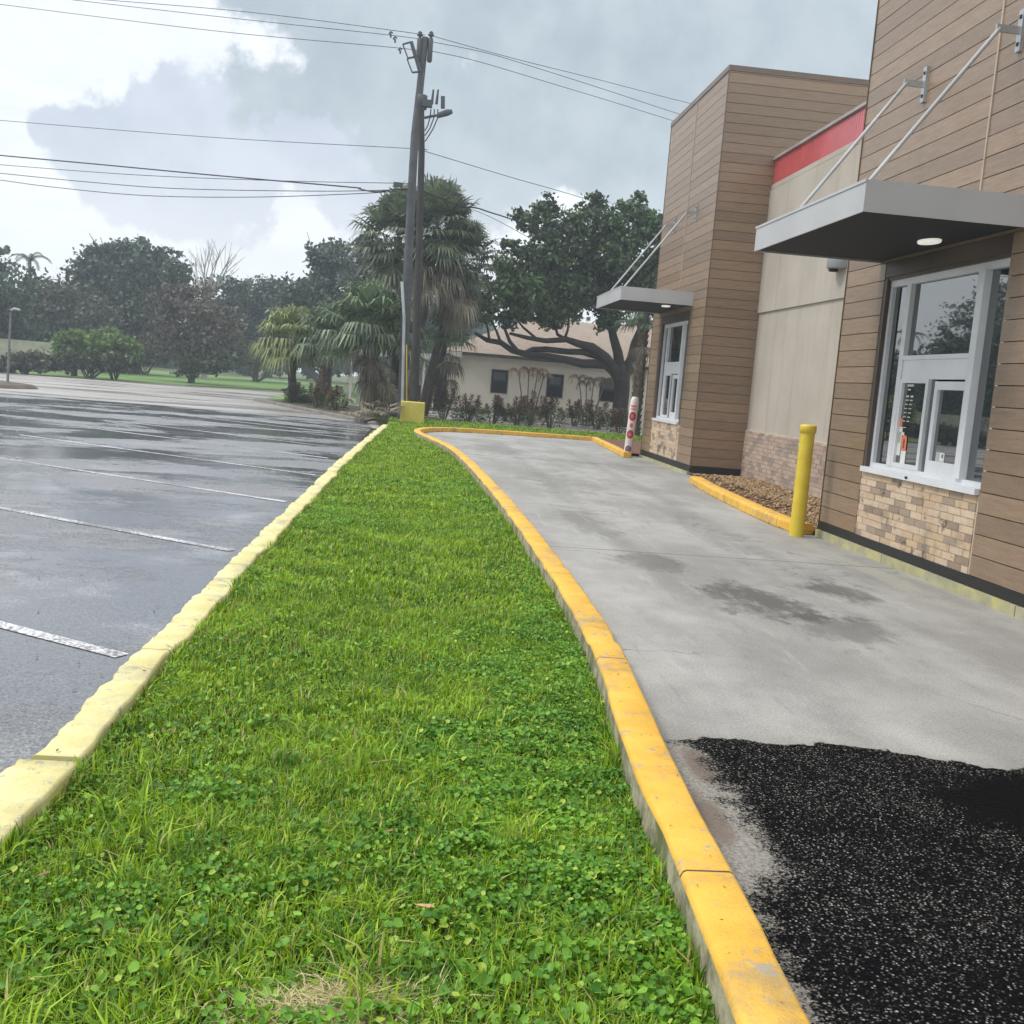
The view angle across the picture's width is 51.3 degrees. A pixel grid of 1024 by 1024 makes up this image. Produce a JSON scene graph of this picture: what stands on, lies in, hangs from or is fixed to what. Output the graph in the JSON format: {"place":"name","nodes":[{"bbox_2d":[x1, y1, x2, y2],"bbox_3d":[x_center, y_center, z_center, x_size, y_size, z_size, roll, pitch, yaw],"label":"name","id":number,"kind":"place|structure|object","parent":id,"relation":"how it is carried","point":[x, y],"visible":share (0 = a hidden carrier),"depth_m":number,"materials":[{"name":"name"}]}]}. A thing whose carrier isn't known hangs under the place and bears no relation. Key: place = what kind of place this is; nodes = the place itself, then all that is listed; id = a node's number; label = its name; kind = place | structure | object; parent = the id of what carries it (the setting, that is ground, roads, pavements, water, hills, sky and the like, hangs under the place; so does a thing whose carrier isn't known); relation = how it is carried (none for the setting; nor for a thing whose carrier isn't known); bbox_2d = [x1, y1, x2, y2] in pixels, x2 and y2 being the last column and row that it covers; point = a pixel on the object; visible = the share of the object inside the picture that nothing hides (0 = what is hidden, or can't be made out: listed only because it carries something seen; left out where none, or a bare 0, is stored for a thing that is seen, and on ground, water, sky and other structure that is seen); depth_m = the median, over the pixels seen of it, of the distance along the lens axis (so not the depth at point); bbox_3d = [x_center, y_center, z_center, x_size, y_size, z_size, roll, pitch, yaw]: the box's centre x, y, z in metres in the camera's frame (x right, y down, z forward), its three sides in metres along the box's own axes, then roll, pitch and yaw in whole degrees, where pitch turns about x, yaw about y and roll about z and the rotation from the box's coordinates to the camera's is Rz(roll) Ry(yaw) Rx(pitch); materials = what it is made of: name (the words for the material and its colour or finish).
{"place":"outdoors","nodes":[
{"label":"outdoors","id":0,"kind":"place"},
{"bbox_2d":[0,372,175,384],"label":"verge path","id":1,"kind":"structure","parent":0,"point":[88,378],"depth_m":58.47,"materials":[{"name":"grey concrete"}]},
{"bbox_2d":[13,368,343,389],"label":"lawn","id":2,"kind":"structure","parent":0,"point":[162,377],"depth_m":74.58,"materials":[{"name":"green plant"}]},
{"bbox_2d":[0,347,53,374],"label":"shrub","id":3,"kind":"object","parent":2,"relation":"on","point":[27,362],"visible":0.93,"depth_m":57.16,"materials":[{"name":"green plant"}]},
{"bbox_2d":[0,245,56,342],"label":"broadleaf tree","id":4,"kind":"object","parent":2,"relation":"on","point":[8,303],"visible":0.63,"depth_m":69.89,"materials":[{"name":"green plant"}]},
{"bbox_2d":[7,252,50,274],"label":"feather palm","id":5,"kind":"object","parent":2,"relation":"on","point":[30,259],"visible":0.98,"depth_m":79.36,"materials":[{"name":"green plant"}]},
{"bbox_2d":[0,338,95,374],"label":"boundary wall","id":6,"kind":"structure","parent":2,"relation":"on","point":[19,345],"depth_m":66.83,"materials":[{"name":"beige paint"}]},
{"bbox_2d":[0,274,129,341],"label":"vine covered tree","id":7,"kind":"object","parent":2,"relation":"on","point":[67,306],"visible":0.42,"depth_m":75.17,"materials":[{"name":"green plant"}]},
{"bbox_2d":[49,328,91,375],"bbox_3d":[-25.122,-9.176,61.391,2.950,2.819,2.705,-1,9,-38],"label":"round shrub","id":8,"kind":"object","parent":2,"relation":"on","point":[73,339],"visible":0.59,"depth_m":60.75,"materials":[{"name":"green plant"}]},
{"bbox_2d":[43,346,138,378],"bbox_3d":[-23.549,-8.262,59.009,5.488,1.877,1.964,4,7,-6],"label":"shrub","id":9,"kind":"object","parent":2,"relation":"on","point":[68,361],"visible":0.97,"depth_m":58.83,"materials":[{"name":"green plant"}]},
{"bbox_2d":[81,325,144,379],"bbox_3d":[-22.744,-9.032,60.613,3.336,3.100,3.200,-2,10,-44],"label":"round shrub","id":10,"kind":"object","parent":2,"relation":"on","point":[115,340],"visible":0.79,"depth_m":60.01,"materials":[{"name":"green plant"}]},
{"bbox_2d":[58,233,198,373],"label":"broadleaf tree","id":11,"kind":"object","parent":2,"relation":"on","point":[131,281],"visible":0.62,"depth_m":80.61,"materials":[{"name":"green plant"}]},
{"bbox_2d":[95,327,186,374],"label":"shrub","id":12,"kind":"object","parent":2,"relation":"on","point":[149,362],"visible":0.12,"depth_m":80.70,"materials":[{"name":"green plant"}]},
{"bbox_2d":[138,276,247,382],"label":"broadleaf tree","id":13,"kind":"object","parent":2,"relation":"on","point":[209,332],"visible":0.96,"depth_m":66.85,"materials":[{"name":"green plant"}]},
{"bbox_2d":[169,350,237,382],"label":"shrub","id":14,"kind":"object","parent":2,"relation":"on","point":[213,365],"visible":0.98,"depth_m":65.69,"materials":[{"name":"green plant"}]},
{"bbox_2d":[187,239,245,379],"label":"bare tree","id":15,"kind":"object","parent":2,"relation":"on","point":[204,377],"visible":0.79,"depth_m":80.79,"materials":[{"name":"brown wood"}]},
{"bbox_2d":[200,273,303,380],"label":"broadleaf tree","id":16,"kind":"object","parent":2,"relation":"on","point":[238,293],"visible":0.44,"depth_m":91.39,"materials":[{"name":"green plant"}]},
{"bbox_2d":[207,336,319,381],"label":"shrub","id":17,"kind":"object","parent":2,"relation":"on","point":[241,360],"visible":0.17,"depth_m":87.18,"materials":[{"name":"green plant"}]},
{"bbox_2d":[0,394,371,772],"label":"parking lot","id":18,"kind":"structure","parent":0,"point":[111,589],"depth_m":10.48,"materials":[{"name":"grey asphalt"}]},
{"bbox_2d":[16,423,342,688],"bbox_3d":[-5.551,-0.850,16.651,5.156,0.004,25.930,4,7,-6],"label":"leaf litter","id":19,"kind":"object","parent":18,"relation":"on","point":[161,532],"visible":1,"depth_m":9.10,"materials":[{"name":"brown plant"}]},
{"bbox_2d":[0,415,367,656],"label":"bay markings","id":20,"kind":"object","parent":18,"relation":"on","point":[63,640],"visible":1,"depth_m":9.92,"materials":[{"name":"white paint"}]},
{"bbox_2d":[9,367,433,442],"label":"ground","id":21,"kind":"structure","parent":0,"point":[342,380],"depth_m":115.96,"materials":[{"name":"green plant"}]},
{"bbox_2d":[0,759,78,855],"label":"kerb","id":22,"kind":"structure","parent":21,"relation":"on","point":[26,787],"depth_m":3.54,"materials":[{"name":"yellow concrete"}]},
{"bbox_2d":[31,424,387,769],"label":"kerb","id":23,"kind":"structure","parent":21,"relation":"on","point":[85,730],"depth_m":5.25,"materials":[{"name":"yellow concrete"}]},
{"bbox_2d":[267,233,368,391],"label":"broadleaf tree","id":24,"kind":"object","parent":21,"relation":"on","point":[324,278],"visible":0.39,"depth_m":72.70,"materials":[{"name":"green plant"}]},
{"bbox_2d":[80,293,652,380],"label":"wood","id":25,"kind":"object","parent":21,"relation":"on","point":[309,372],"visible":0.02,"depth_m":128.25,"materials":[{"name":"green plant"}]},
{"bbox_2d":[331,235,489,353],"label":"broadleaf tree","id":26,"kind":"object","parent":21,"relation":"on","point":[360,277],"visible":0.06,"depth_m":65.69,"materials":[{"name":"green plant"}]},
{"bbox_2d":[297,394,311,402],"bbox_3d":[-8.980,-4.915,46.144,0.840,0.380,0.840,4,7,-6],"label":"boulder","id":27,"kind":"object","parent":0,"point":[309,401],"visible":0.38,"depth_m":45.88,"materials":[{"name":"grey stone"}]},
{"bbox_2d":[0,373,642,434],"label":"street","id":28,"kind":"structure","parent":0,"point":[158,394],"depth_m":42.88,"materials":[{"name":"grey asphalt"}]},
{"bbox_2d":[0,381,38,388],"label":"traffic island","id":29,"kind":"structure","parent":28,"relation":"on","point":[9,385],"depth_m":38.32,"materials":[{"name":"concrete"}]},
{"bbox_2d":[6,307,20,382],"bbox_3d":[-18.505,-6.161,39.581,0.446,2.830,0.100,4,7,-6],"label":"lamp post","id":30,"kind":"object","parent":29,"relation":"on","point":[8,357],"visible":0.85,"depth_m":39.53,"materials":[{"name":"grey metal"}]},
{"bbox_2d":[253,398,363,421],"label":"kerb","id":31,"kind":"structure","parent":28,"relation":"on","point":[345,417],"depth_m":37.77,"materials":[{"name":"grey concrete"}]},
{"bbox_2d":[388,31,452,417],"bbox_3d":[-3.410,-9.494,35.760,2.264,12.817,0.753,6,7,15],"label":"utility pole","id":32,"kind":"object","parent":28,"relation":"on","point":[421,55],"visible":0.93,"depth_m":35.63,"materials":[{"name":"wood"}]},
{"bbox_2d":[0,155,407,191],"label":"overhead wire","id":33,"kind":"object","parent":32,"relation":"attached to","point":[359,188],"visible":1,"depth_m":38.42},
{"bbox_2d":[0,173,407,191],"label":"overhead wire","id":34,"kind":"object","parent":32,"relation":"attached to","point":[196,189],"visible":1,"depth_m":38.64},
{"bbox_2d":[0,164,407,183],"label":"overhead wire","id":35,"kind":"object","parent":32,"relation":"attached to","point":[196,177],"visible":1,"depth_m":38.65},
{"bbox_2d":[1,180,407,197],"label":"overhead wire","id":36,"kind":"object","parent":32,"relation":"attached to","point":[210,197],"visible":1,"depth_m":38.42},
{"bbox_2d":[0,4,411,49],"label":"overhead wire","id":37,"kind":"object","parent":32,"relation":"attached to","point":[209,30],"visible":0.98,"depth_m":38.56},
{"bbox_2d":[0,120,427,149],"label":"overhead wire","id":38,"kind":"object","parent":32,"relation":"attached to","point":[211,137],"visible":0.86,"depth_m":38.64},
{"bbox_2d":[76,0,417,38],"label":"overhead wire","id":39,"kind":"object","parent":32,"relation":"attached to","point":[251,20],"visible":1,"depth_m":37.81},
{"bbox_2d":[109,0,423,34],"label":"overhead wire","id":40,"kind":"object","parent":32,"relation":"attached to","point":[267,14],"visible":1,"depth_m":37.43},
{"bbox_2d":[393,182,402,186],"bbox_3d":[-3.804,-10.934,35.608,0.302,0.129,0.120,4,7,-6],"label":"splice box","id":41,"kind":"object","parent":32,"relation":"attached to","point":[397,184],"visible":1,"depth_m":35.55,"materials":[{"name":"metal"}]},
{"bbox_2d":[424,191,545,232],"bbox_3d":[-0.963,-10.829,38.548,0.170,0.349,7.048,10,9,39],"label":"overhead wire","id":42,"kind":"object","parent":32,"relation":"attached to","point":[483,210],"visible":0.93,"depth_m":38.52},
{"bbox_2d":[425,193,544,246],"bbox_3d":[-0.965,-10.528,38.590,0.151,0.869,7.080,10,9,39],"label":"overhead wire","id":43,"kind":"object","parent":32,"relation":"attached to","point":[487,215],"visible":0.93,"depth_m":38.63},
{"bbox_2d":[425,151,661,223],"bbox_3d":[2.001,-12.100,40.786,14.385,0.443,0.428,-2,10,-44],"label":"overhead wire","id":44,"kind":"object","parent":32,"relation":"attached to","point":[536,184],"visible":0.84,"depth_m":39.88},
{"bbox_2d":[433,51,672,120],"bbox_3d":[4.184,-15.744,41.604,18.665,0.596,0.612,-2,9,-41],"label":"overhead wire","id":45,"kind":"object","parent":32,"relation":"attached to","point":[551,83],"visible":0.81,"depth_m":39.37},
{"bbox_2d":[434,42,677,113],"bbox_3d":[4.179,-16.064,41.562,18.649,0.648,0.613,-2,9,-41],"label":"overhead wire","id":46,"kind":"object","parent":32,"relation":"attached to","point":[554,73],"visible":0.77,"depth_m":39.52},
{"bbox_2d":[434,36,687,102],"bbox_3d":[4.169,-16.573,41.491,18.581,1.296,0.600,-2,9,-41],"label":"overhead wire","id":47,"kind":"object","parent":32,"relation":"attached to","point":[557,69],"visible":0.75,"depth_m":39.35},
{"bbox_2d":[445,407,490,417],"bbox_3d":[-1.900,-4.213,45.516,2.000,0.380,0.150,4,7,-6],"label":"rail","id":48,"kind":"object","parent":28,"relation":"on","point":[451,410],"visible":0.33,"depth_m":45.40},
{"bbox_2d":[450,393,486,422],"bbox_3d":[-1.566,-3.821,39.347,1.387,1.132,1.369,8,8,25],"label":"ti plant","id":49,"kind":"object","parent":28,"relation":"on","point":[470,411],"visible":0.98,"depth_m":39.14,"materials":[{"name":"green plant"}]},
{"bbox_2d":[478,394,508,423],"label":"ti plant","id":50,"kind":"object","parent":28,"relation":"on","point":[498,405],"visible":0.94,"depth_m":40.87,"materials":[{"name":"green plant"}]},
{"bbox_2d":[500,396,535,425],"bbox_3d":[0.239,-3.904,41.016,1.438,1.189,1.456,3,7,-10],"label":"ti plant","id":51,"kind":"object","parent":28,"relation":"on","point":[518,408],"visible":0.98,"depth_m":40.83,"materials":[{"name":"green plant"}]},
{"bbox_2d":[507,366,553,419],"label":"wilted palm","id":52,"kind":"object","parent":28,"relation":"on","point":[531,369],"visible":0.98,"depth_m":47.04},
{"bbox_2d":[523,390,543,424],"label":"ti plant","id":53,"kind":"object","parent":28,"relation":"on","point":[533,409],"visible":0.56,"depth_m":43.03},
{"bbox_2d":[534,396,567,427],"bbox_3d":[1.560,-3.907,41.637,1.434,1.261,1.386,-2,10,-44],"label":"ti plant","id":54,"kind":"object","parent":28,"relation":"on","point":[545,412],"visible":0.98,"depth_m":41.42,"materials":[{"name":"green plant"}]},
{"bbox_2d":[471,189,662,426],"bbox_3d":[2.734,-8.956,46.208,10.252,10.203,6.020,4,7,-6],"label":"oak tree","id":55,"kind":"object","parent":28,"relation":"on","point":[583,271],"visible":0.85,"depth_m":45.16,"materials":[{"name":"green plant"}]},
{"bbox_2d":[561,399,587,425],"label":"ti plant","id":56,"kind":"object","parent":28,"relation":"on","point":[574,414],"visible":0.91,"depth_m":44.99,"materials":[{"name":"green plant"}]},
{"bbox_2d":[568,374,613,424],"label":"wilted palm","id":57,"kind":"object","parent":28,"relation":"on","point":[588,383],"visible":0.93,"depth_m":47.33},
{"bbox_2d":[580,399,614,429],"bbox_3d":[3.559,-4.063,44.318,1.506,1.245,1.526,10,9,39],"label":"ti plant","id":58,"kind":"object","parent":28,"relation":"on","point":[590,410],"visible":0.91,"depth_m":44.20,"materials":[{"name":"green plant"}]},
{"bbox_2d":[607,408,628,433],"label":"ti plant","id":59,"kind":"object","parent":28,"relation":"on","point":[615,418],"visible":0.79,"depth_m":40.70,"materials":[{"name":"green plant"}]},
{"bbox_2d":[268,393,432,407],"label":"verge","id":60,"kind":"structure","parent":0,"point":[280,397],"depth_m":53.38,"materials":[{"name":"green plant"}]},
{"bbox_2d":[268,399,449,420],"bbox_3d":[-5.836,-3.952,41.760,5.800,0.001,15.735,1,8,-29],"label":"planting bed","id":61,"kind":"object","parent":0,"point":[353,408],"visible":0.35,"depth_m":41.31,"materials":[{"name":"soil"}]},
{"bbox_2d":[243,303,341,402],"bbox_3d":[-9.262,-6.640,44.911,4.016,4.161,3.806,10,9,38],"label":"fan palm","id":62,"kind":"object","parent":61,"relation":"on","point":[282,323],"visible":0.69,"depth_m":44.03,"materials":[{"name":"green plant"}]},
{"bbox_2d":[282,382,308,403],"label":"ti plant","id":63,"kind":"object","parent":61,"relation":"on","point":[298,393],"visible":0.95,"depth_m":44.90,"materials":[{"name":"green plant"}]},
{"bbox_2d":[306,377,327,407],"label":"ti plant","id":64,"kind":"object","parent":61,"relation":"on","point":[315,395],"visible":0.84,"depth_m":41.22,"materials":[{"name":"plant"}]},
{"bbox_2d":[287,300,364,406],"bbox_3d":[-7.323,-6.356,43.059,3.536,4.372,3.555,4,7,-6],"label":"fan palm","id":65,"kind":"object","parent":61,"relation":"on","point":[317,322],"visible":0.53,"depth_m":42.50,"materials":[{"name":"green plant"}]},
{"bbox_2d":[322,385,349,410],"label":"ti plant","id":66,"kind":"object","parent":61,"relation":"on","point":[332,399],"visible":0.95,"depth_m":40.16,"materials":[{"name":"green plant"}]},
{"bbox_2d":[307,277,427,417],"bbox_3d":[-5.024,-5.404,37.332,4.298,5.550,4.034,1,8,-30],"label":"fan palm","id":67,"kind":"object","parent":61,"relation":"on","point":[371,302],"visible":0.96,"depth_m":36.78,"materials":[{"name":"green plant"}]},
{"bbox_2d":[338,397,405,417],"bbox_3d":[-4.356,-3.247,33.674,2.272,0.720,2.051,4,7,-6],"label":"frond pile","id":68,"kind":"object","parent":61,"relation":"on","point":[376,411],"visible":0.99,"depth_m":33.41,"materials":[{"name":"brown plant"}]},
{"bbox_2d":[335,179,444,381],"bbox_3d":[-4.637,-8.248,41.118,4.549,8.960,4.616,7,7,18],"label":"fan palm","id":69,"kind":"object","parent":61,"relation":"on","point":[385,270],"visible":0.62,"depth_m":39.93,"materials":[{"name":"green plant"}]},
{"bbox_2d":[378,312,437,415],"bbox_3d":[-4.237,-5.434,38.923,2.755,4.110,2.629,9,8,31],"label":"fan palm","id":70,"kind":"object","parent":61,"relation":"on","point":[395,366],"visible":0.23,"depth_m":38.76,"materials":[{"name":"green plant"}]},
{"bbox_2d":[390,172,487,400],"bbox_3d":[-2.966,-8.096,40.157,4.122,9.183,3.824,4,7,-6],"label":"fan palm","id":71,"kind":"object","parent":61,"relation":"on","point":[443,211],"visible":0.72,"depth_m":39.28,"materials":[{"name":"green plant"}]},
{"bbox_2d":[428,380,457,419],"bbox_3d":[-2.579,-4.284,40.739,1.244,1.560,1.161,0,8,-31],"label":"ti plant","id":72,"kind":"object","parent":61,"relation":"on","point":[444,400],"visible":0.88,"depth_m":40.62,"materials":[{"name":"green plant"}]},
{"bbox_2d":[424,306,478,415],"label":"fan palm","id":73,"kind":"object","parent":61,"relation":"on","point":[454,366],"visible":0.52,"depth_m":42.35,"materials":[{"name":"green plant"}]},
{"bbox_2d":[419,215,503,415],"bbox_3d":[-2.062,-7.714,41.771,3.707,8.208,3.908,4,7,-6],"label":"fan palm","id":74,"kind":"object","parent":61,"relation":"on","point":[460,311],"visible":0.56,"depth_m":41.24,"materials":[{"name":"green plant"}]},
{"bbox_2d":[0,416,719,1023],"bbox_3d":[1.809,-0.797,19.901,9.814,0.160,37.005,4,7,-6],"label":"lawn grass","id":75,"kind":"structure","parent":0,"point":[400,448],"depth_m":3.77,"materials":[{"name":"green plant"}]},
{"bbox_2d":[171,945,496,1023],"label":"dry thatch","id":76,"kind":"object","parent":75,"relation":"on","point":[321,990],"visible":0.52,"depth_m":2.54,"materials":[{"name":"plant"}]},
{"bbox_2d":[0,460,714,1023],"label":"clover weeds","id":77,"kind":"object","parent":75,"relation":"on","point":[588,870],"visible":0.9,"depth_m":3.35,"materials":[{"name":"green plant"}]},
{"bbox_2d":[400,401,424,423],"bbox_3d":[-3.174,-3.159,34.002,0.760,0.710,0.550,4,7,-6],"label":"pole guard box","id":78,"kind":"object","parent":75,"relation":"on","point":[414,411],"visible":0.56,"depth_m":33.73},
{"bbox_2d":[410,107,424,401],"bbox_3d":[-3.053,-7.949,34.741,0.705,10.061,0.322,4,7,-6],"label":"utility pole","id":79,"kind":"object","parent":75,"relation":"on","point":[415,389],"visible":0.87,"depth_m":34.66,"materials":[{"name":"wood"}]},
{"bbox_2d":[416,904,433,906],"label":"fallen leaf","id":80,"kind":"object","parent":75,"relation":"on","point":[423,905],"visible":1,"depth_m":2.99,"materials":[{"name":"brown plant"}]},
{"bbox_2d":[414,427,810,1023],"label":"kerb","id":81,"kind":"structure","parent":75,"relation":"on","point":[746,980],"depth_m":3.52,"materials":[{"name":"concrete"}]},
{"bbox_2d":[613,311,653,436],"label":"fan palm","id":82,"kind":"object","parent":75,"relation":"on","point":[640,354],"visible":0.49,"depth_m":37.05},
{"bbox_2d":[596,0,1023,620],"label":"restaurant building","id":83,"kind":"structure","parent":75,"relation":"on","point":[840,264],"depth_m":11.23,"materials":[{"name":"paint"}]},
{"bbox_2d":[652,319,687,424],"bbox_3d":[3.447,-3.018,22.993,0.165,2.175,2.371,4,7,-6],"label":"service window","id":84,"kind":"structure","parent":83,"relation":"in","point":[674,334],"depth_m":23.12,"materials":[{"name":"white metal"}]},
{"bbox_2d":[860,252,1013,495],"bbox_3d":[3.995,-1.298,10.157,0.170,2.040,2.434,4,7,-6],"label":"service window","id":85,"kind":"structure","parent":83,"relation":"in","point":[945,322],"depth_m":10.08,"materials":[{"name":"white metal"}]},
{"bbox_2d":[0,0,877,376],"label":"sky","id":86,"kind":"structure","parent":0,"point":[57,68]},
{"bbox_2d":[348,320,651,427],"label":"house","id":87,"kind":"structure","parent":0,"point":[487,369],"depth_m":49.03,"materials":[{"name":"beige paint"}]},
{"bbox_2d":[433,368,446,408],"bbox_3d":[-3.590,-6.363,53.568,0.600,2.400,0.100,4,7,-6],"label":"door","id":88,"kind":"structure","parent":87,"relation":"in","point":[439,383],"depth_m":53.51,"materials":[{"name":"grey glass"}]},
{"bbox_2d":[489,369,508,394],"bbox_3d":[-0.575,-5.932,48.747,0.860,1.140,0.080,4,7,-6],"label":"window","id":89,"kind":"structure","parent":87,"relation":"in","point":[499,378],"depth_m":48.76,"materials":[{"name":"glass"}]},
{"bbox_2d":[546,374,563,399],"bbox_3d":[1.967,-5.759,48.993,0.860,1.140,0.080,4,7,-6],"label":"window","id":90,"kind":"structure","parent":87,"relation":"in","point":[556,390],"depth_m":49.01,"materials":[{"name":"glass"}]},
{"bbox_2d":[599,378,614,403],"bbox_3d":[4.430,-5.591,49.232,0.860,1.140,0.080,4,7,-6],"label":"window","id":91,"kind":"structure","parent":87,"relation":"in","point":[607,394],"depth_m":49.25,"materials":[{"name":"glass"}]},
{"bbox_2d":[602,439,641,453],"bbox_3d":[4.315,-1.746,29.231,4.050,0.001,7.540,4,7,-6],"label":"mulch bed","id":92,"kind":"object","parent":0,"point":[636,448],"visible":0.25,"depth_m":29.50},
{"bbox_2d":[425,432,1023,1023],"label":"driveway","id":93,"kind":"structure","parent":0,"point":[841,730],"depth_m":5.18,"materials":[{"name":"concrete"}]},
{"bbox_2d":[592,437,630,457],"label":"kerb","id":94,"kind":"structure","parent":93,"relation":"on","point":[619,451],"depth_m":26.86,"materials":[{"name":"yellow concrete"}]},
{"bbox_2d":[624,397,638,452],"bbox_3d":[2.800,-1.990,25.035,0.204,1.430,0.210,6,7,-6],"label":"bollard","id":95,"kind":"object","parent":93,"relation":"on","point":[632,419],"visible":0.91,"depth_m":24.95,"materials":[{"name":"white plastic"}]},
{"bbox_2d":[689,476,813,534],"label":"kerb","id":96,"kind":"structure","parent":93,"relation":"on","point":[760,512],"depth_m":14.57,"materials":[{"name":"yellow concrete"}]},
{"bbox_2d":[789,424,816,536],"bbox_3d":[3.353,-0.352,12.323,0.192,1.318,0.192,4,7,-6],"label":"bollard","id":97,"kind":"object","parent":93,"relation":"on","point":[803,473],"visible":0.92,"depth_m":12.26,"materials":[{"name":"yellow metal"}]},
{"bbox_2d":[691,473,820,531],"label":"gravel","id":98,"kind":"structure","parent":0,"point":[779,497],"depth_m":16.92,"materials":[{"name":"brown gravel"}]}
]}

